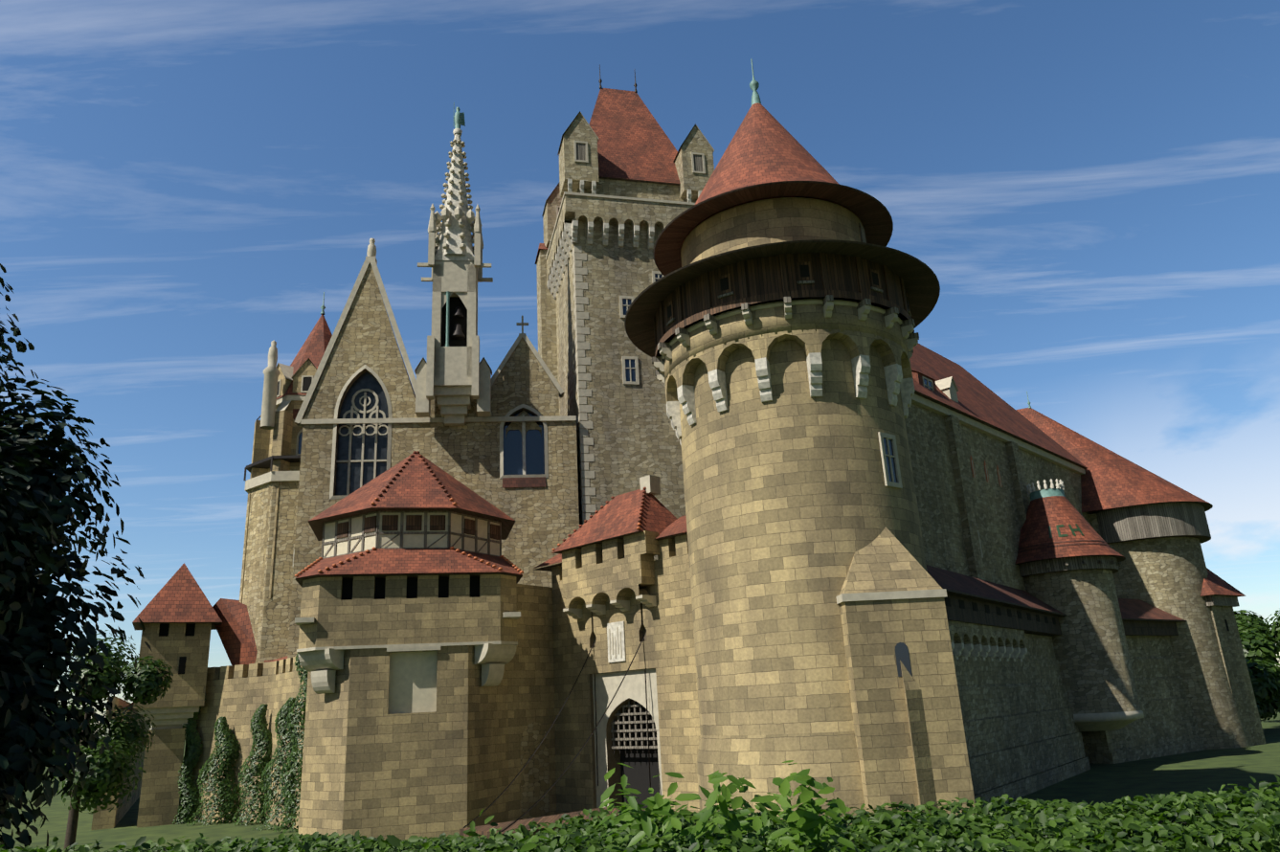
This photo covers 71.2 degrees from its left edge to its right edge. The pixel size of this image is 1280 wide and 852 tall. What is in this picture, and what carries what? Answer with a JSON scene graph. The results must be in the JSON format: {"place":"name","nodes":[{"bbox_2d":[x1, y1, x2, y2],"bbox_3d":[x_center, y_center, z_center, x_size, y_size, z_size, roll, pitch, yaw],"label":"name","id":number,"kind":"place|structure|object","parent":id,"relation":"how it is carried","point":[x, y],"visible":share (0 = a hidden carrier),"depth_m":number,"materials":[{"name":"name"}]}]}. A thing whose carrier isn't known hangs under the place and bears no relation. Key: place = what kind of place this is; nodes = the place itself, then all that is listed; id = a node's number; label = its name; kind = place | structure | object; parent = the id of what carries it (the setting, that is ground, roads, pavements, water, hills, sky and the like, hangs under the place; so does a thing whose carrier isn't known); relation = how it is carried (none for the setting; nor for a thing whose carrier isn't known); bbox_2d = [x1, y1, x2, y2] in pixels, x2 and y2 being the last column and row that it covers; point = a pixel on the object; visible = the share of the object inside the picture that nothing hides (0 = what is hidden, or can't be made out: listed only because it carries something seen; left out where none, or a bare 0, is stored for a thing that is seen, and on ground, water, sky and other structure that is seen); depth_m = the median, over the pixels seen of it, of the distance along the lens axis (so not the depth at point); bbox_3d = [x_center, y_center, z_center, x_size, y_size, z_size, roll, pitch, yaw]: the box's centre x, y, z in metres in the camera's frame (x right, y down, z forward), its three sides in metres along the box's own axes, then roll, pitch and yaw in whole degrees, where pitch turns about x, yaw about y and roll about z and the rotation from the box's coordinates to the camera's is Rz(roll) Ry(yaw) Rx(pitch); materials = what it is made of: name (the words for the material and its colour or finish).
{"place":"outdoors","nodes":[
{"label":"outdoors","id":0,"kind":"place"},
{"bbox_2d":[239,291,332,673],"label":"tower","id":1,"kind":"structure","parent":0,"point":[271,489],"depth_m":61.83,"materials":[{"name":"beige stone"}]},
{"bbox_2d":[294,238,576,499],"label":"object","id":2,"kind":"object","parent":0,"point":[365,420],"visible":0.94,"depth_m":63.55,"materials":[{"name":"grey stone"}]},
{"bbox_2d":[551,553,700,814],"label":"gate wall","id":3,"kind":"structure","parent":0,"point":[664,628],"depth_m":47.73,"materials":[{"name":"beige stone"}]},
{"bbox_2d":[0,709,1279,851],"bbox_3d":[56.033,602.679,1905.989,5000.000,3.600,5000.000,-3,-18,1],"label":"terrain","id":4,"kind":"structure","parent":0,"point":[1203,771],"depth_m":53.24,"materials":[{"name":"green plant"}]},
{"bbox_2d":[0,701,70,802],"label":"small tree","id":5,"kind":"object","parent":4,"relation":"on","point":[47,714],"depth_m":41.90,"materials":[{"name":"green plant"}]},
{"bbox_2d":[0,613,126,849],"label":"tree","id":6,"kind":"object","parent":4,"relation":"on","point":[13,787],"visible":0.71,"depth_m":10.30,"materials":[{"name":"green plant"}]},
{"bbox_2d":[0,390,152,829],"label":"yew tree","id":7,"kind":"object","parent":4,"relation":"on","point":[39,632],"depth_m":11.42,"materials":[{"name":"green plant"}]},
{"bbox_2d":[0,263,97,632],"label":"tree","id":8,"kind":"object","parent":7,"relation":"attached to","point":[10,387],"visible":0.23,"depth_m":13.00,"materials":[{"name":"green plant"}]},
{"bbox_2d":[28,629,173,850],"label":"small tree","id":9,"kind":"object","parent":4,"relation":"on","point":[144,684],"depth_m":35.10,"materials":[{"name":"green plant"}]},
{"bbox_2d":[132,562,222,828],"bbox_3d":[-30.780,18.390,58.452,5.200,18.900,5.200,6,-20,-26],"label":"turret","id":10,"kind":"object","parent":4,"relation":"on","point":[178,617],"visible":0.83,"depth_m":57.46,"materials":[{"name":"stone"}]},
{"bbox_2d":[90,573,363,830],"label":"curtain wall","id":11,"kind":"structure","parent":4,"relation":"on","point":[237,693],"depth_m":57.37,"materials":[{"name":"stone"}]},
{"bbox_2d":[172,652,308,835],"bbox_3d":[-21.984,17.814,53.179,18.175,11.390,3.406,-18,-23,39],"label":"wall ivy","id":12,"kind":"object","parent":4,"relation":"on","point":[284,721],"depth_m":54.35,"materials":[{"name":"green plant"}]},
{"bbox_2d":[298,645,508,840],"bbox_3d":[-12.459,18.018,48.010,10.400,11.500,9.000,1,-18,-14],"label":"bastion base","id":13,"kind":"object","parent":4,"relation":"on","point":[371,767],"visible":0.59,"depth_m":44.34,"materials":[{"name":"beige stone"}]},
{"bbox_2d":[294,450,523,714],"bbox_3d":[-13.073,8.492,51.493,11.857,15.400,10.768,1,-18,-14],"label":"bastion upper story","id":14,"kind":"object","parent":13,"relation":"on","point":[415,538],"visible":1,"depth_m":46.93,"materials":[{"name":"beige stone"}]},
{"bbox_2d":[287,262,579,658],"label":"chapel","id":15,"kind":"structure","parent":4,"relation":"on","point":[546,518],"depth_m":62.99,"materials":[{"name":"beige stone"}]},
{"bbox_2d":[414,102,493,426],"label":"bell tower","id":16,"kind":"structure","parent":15,"relation":"on","point":[453,376],"depth_m":64.63,"materials":[{"name":"grey stone"}]},
{"bbox_2d":[459,474,688,838],"bbox_3d":[-1.593,12.684,47.552,13.926,20.300,14.708,-3,-18,1],"label":"gatehouse","id":17,"kind":"object","parent":4,"relation":"on","point":[613,547],"visible":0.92,"depth_m":48.76,"materials":[{"name":"beige stone"}]},
{"bbox_2d":[535,64,714,560],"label":"square tower","id":18,"kind":"structure","parent":4,"relation":"on","point":[630,186],"depth_m":69.83,"materials":[{"name":"grey stone"}]},
{"bbox_2d":[0,774,1279,851],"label":"hedge","id":19,"kind":"object","parent":4,"relation":"on","point":[1232,820],"depth_m":3.20,"materials":[{"name":"green plant"}]},
{"bbox_2d":[508,760,1034,851],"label":"hedge shoots","id":20,"kind":"object","parent":19,"relation":"on","point":[810,823],"visible":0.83,"depth_m":2.98,"materials":[{"name":"green plant"}]},
{"bbox_2d":[624,59,975,829],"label":"round tower","id":21,"kind":"structure","parent":4,"relation":"on","point":[779,310],"depth_m":38.52,"materials":[{"name":"stone"}]},
{"bbox_2d":[904,343,1090,769],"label":"castle building","id":22,"kind":"structure","parent":4,"relation":"on","point":[982,456],"depth_m":63.87,"materials":[{"name":"grey stone"}]},
{"bbox_2d":[926,564,1205,807],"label":"curtain wall","id":23,"kind":"structure","parent":4,"relation":"on","point":[1012,689],"depth_m":54.51,"materials":[{"name":"grey stone"}]},
{"bbox_2d":[1015,478,1144,731],"bbox_3d":[31.399,12.875,65.689,8.700,17.950,8.700,-3,-18,1],"label":"round turret","id":24,"kind":"object","parent":4,"relation":"on","point":[1070,576],"visible":0.9,"depth_m":62.68,"materials":[{"name":"grey stone"}]},
{"bbox_2d":[1015,391,1252,749],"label":"round tower","id":25,"kind":"structure","parent":4,"relation":"on","point":[1153,528],"depth_m":76.90,"materials":[{"name":"grey stone"}]},
{"bbox_2d":[1200,567,1266,745],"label":"turret","id":26,"kind":"object","parent":4,"relation":"on","point":[1220,595],"visible":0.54,"depth_m":75.69,"materials":[{"name":"grey stone"}]},
{"bbox_2d":[1234,609,1279,646],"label":"tree","id":27,"kind":"object","parent":4,"relation":"on","point":[1250,621],"depth_m":106.90,"materials":[{"name":"green plant"}]},
{"bbox_2d":[1239,630,1279,721],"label":"tree","id":28,"kind":"object","parent":4,"relation":"on","point":[1261,647],"visible":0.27,"depth_m":94.68,"materials":[{"name":"green plant"}]},
{"bbox_2d":[1245,658,1279,717],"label":"tree","id":29,"kind":"object","parent":4,"relation":"on","point":[1265,682],"visible":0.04,"depth_m":88.36,"materials":[{"name":"green plant"}]},
{"bbox_2d":[0,0,1279,732],"label":"sky","id":30,"kind":"structure","parent":0,"point":[1089,190],"materials":[{"name":"blue"}]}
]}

